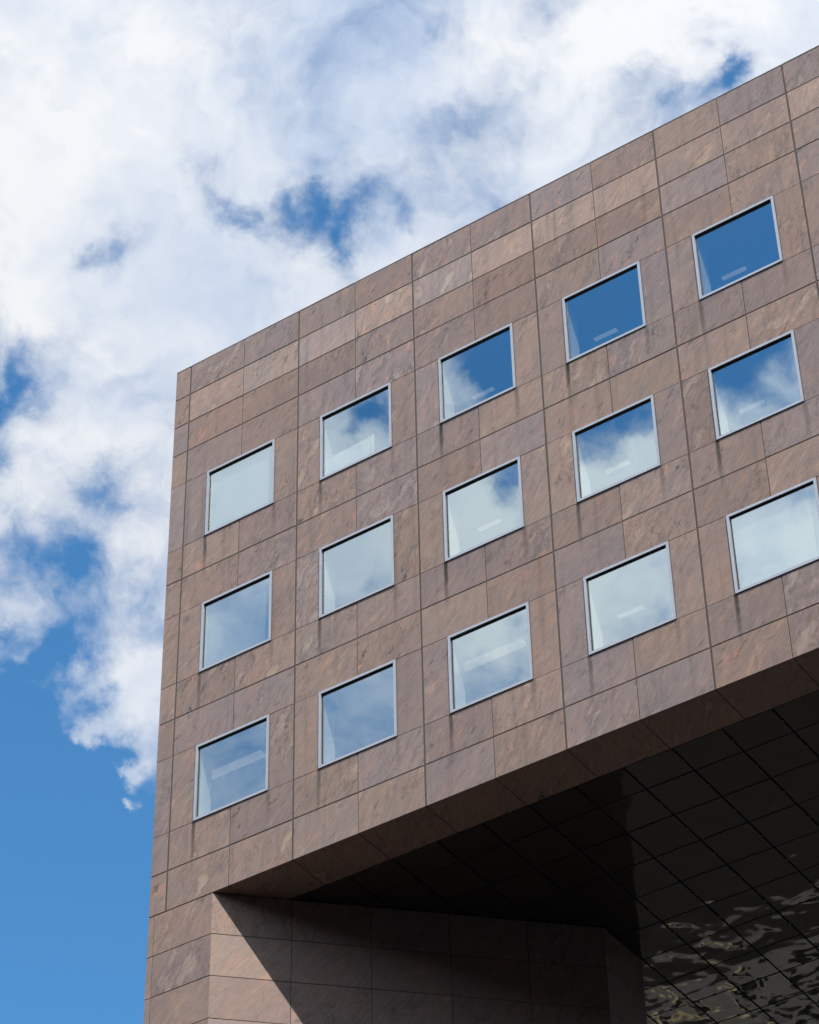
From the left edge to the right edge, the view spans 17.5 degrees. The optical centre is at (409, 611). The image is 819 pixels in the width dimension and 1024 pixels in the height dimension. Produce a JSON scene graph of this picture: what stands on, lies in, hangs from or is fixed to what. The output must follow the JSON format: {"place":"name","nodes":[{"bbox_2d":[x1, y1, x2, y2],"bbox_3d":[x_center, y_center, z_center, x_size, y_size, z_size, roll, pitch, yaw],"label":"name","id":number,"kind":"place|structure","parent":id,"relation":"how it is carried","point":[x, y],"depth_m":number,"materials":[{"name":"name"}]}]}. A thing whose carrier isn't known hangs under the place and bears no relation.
{"place":"outdoors","nodes":[
{"label":"outdoors","id":0,"kind":"place"},
{"bbox_2d":[0,0,818,1023],"label":"sky","id":1,"kind":"structure","parent":0,"point":[180,180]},
{"bbox_2d":[143,45,818,1023],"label":"office building","id":2,"kind":"structure","parent":0,"point":[489,685],"depth_m":51.34,"materials":[{"name":"stone"}]},
{"bbox_2d":[193,714,269,821],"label":"window","id":3,"kind":"structure","parent":2,"relation":"in","point":[232,767],"depth_m":52.54,"materials":[{"name":"glass"}]},
{"bbox_2d":[199,571,272,672],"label":"window","id":4,"kind":"structure","parent":2,"relation":"in","point":[237,621],"depth_m":54.88,"materials":[{"name":"glass"}]},
{"bbox_2d":[205,439,274,535],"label":"window","id":5,"kind":"structure","parent":2,"relation":"in","point":[242,486],"depth_m":57.22,"materials":[{"name":"glass"}]},
{"bbox_2d":[320,382,391,480],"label":"window","id":6,"kind":"structure","parent":2,"relation":"in","point":[358,430],"depth_m":55.92,"materials":[{"name":"glass"}]},
{"bbox_2d":[319,515,394,618],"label":"window","id":7,"kind":"structure","parent":2,"relation":"in","point":[355,567],"depth_m":53.59,"materials":[{"name":"glass"}]},
{"bbox_2d":[318,659,397,768],"bbox_3d":[-0.983,1.974,51.238,1.820,1.827,0.094,-24,-44,25],"label":"window","id":8,"kind":"structure","parent":2,"relation":"in","point":[357,714],"depth_m":51.25,"materials":[{"name":"glass"}]},
{"bbox_2d":[438,323,515,423],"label":"window","id":9,"kind":"structure","parent":2,"relation":"in","point":[482,370],"depth_m":54.64,"materials":[{"name":"glass"}]},
{"bbox_2d":[443,456,524,561],"bbox_3d":[1.454,-2.001,52.279,1.821,1.827,0.094,-24,-44,25],"label":"window","id":10,"kind":"structure","parent":2,"relation":"in","point":[487,507],"depth_m":52.30,"materials":[{"name":"glass"}]},
{"bbox_2d":[447,602,533,713],"bbox_3d":[1.518,0.868,49.947,1.820,1.827,0.094,-24,-44,25],"label":"window","id":11,"kind":"structure","parent":2,"relation":"in","point":[488,658],"depth_m":49.97,"materials":[{"name":"glass"}]},
{"bbox_2d":[562,261,645,363],"bbox_3d":[3.891,-5.977,53.319,1.820,1.827,0.094,-24,-44,25],"label":"window","id":12,"kind":"structure","parent":2,"relation":"in","point":[611,308],"depth_m":53.33,"materials":[{"name":"glass"}]},
{"bbox_2d":[572,394,660,502],"bbox_3d":[3.955,-3.107,50.987,1.821,1.827,0.094,-24,-44,25],"label":"window","id":13,"kind":"structure","parent":2,"relation":"in","point":[621,446],"depth_m":51.00,"materials":[{"name":"glass"}]},
{"bbox_2d":[583,541,676,655],"bbox_3d":[4.019,-0.237,48.655,1.821,1.827,0.094,-24,-44,25],"label":"window","id":14,"kind":"structure","parent":2,"relation":"in","point":[631,597],"depth_m":48.67,"materials":[{"name":"glass"}]},
{"bbox_2d":[692,195,782,299],"bbox_3d":[6.392,-7.082,52.028,1.820,1.827,0.094,-24,-44,25],"label":"window","id":15,"kind":"structure","parent":2,"relation":"in","point":[746,243],"depth_m":52.04,"materials":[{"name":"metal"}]},
{"bbox_2d":[708,330,804,440],"bbox_3d":[6.456,-4.212,49.696,1.821,1.827,0.094,-24,-44,25],"label":"window","id":16,"kind":"structure","parent":2,"relation":"in","point":[757,384],"depth_m":49.71,"materials":[{"name":"glass"}]},
{"bbox_2d":[726,477,818,594],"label":"window","id":17,"kind":"structure","parent":2,"relation":"in","point":[772,537],"depth_m":47.40,"materials":[{"name":"glass"}]}
]}

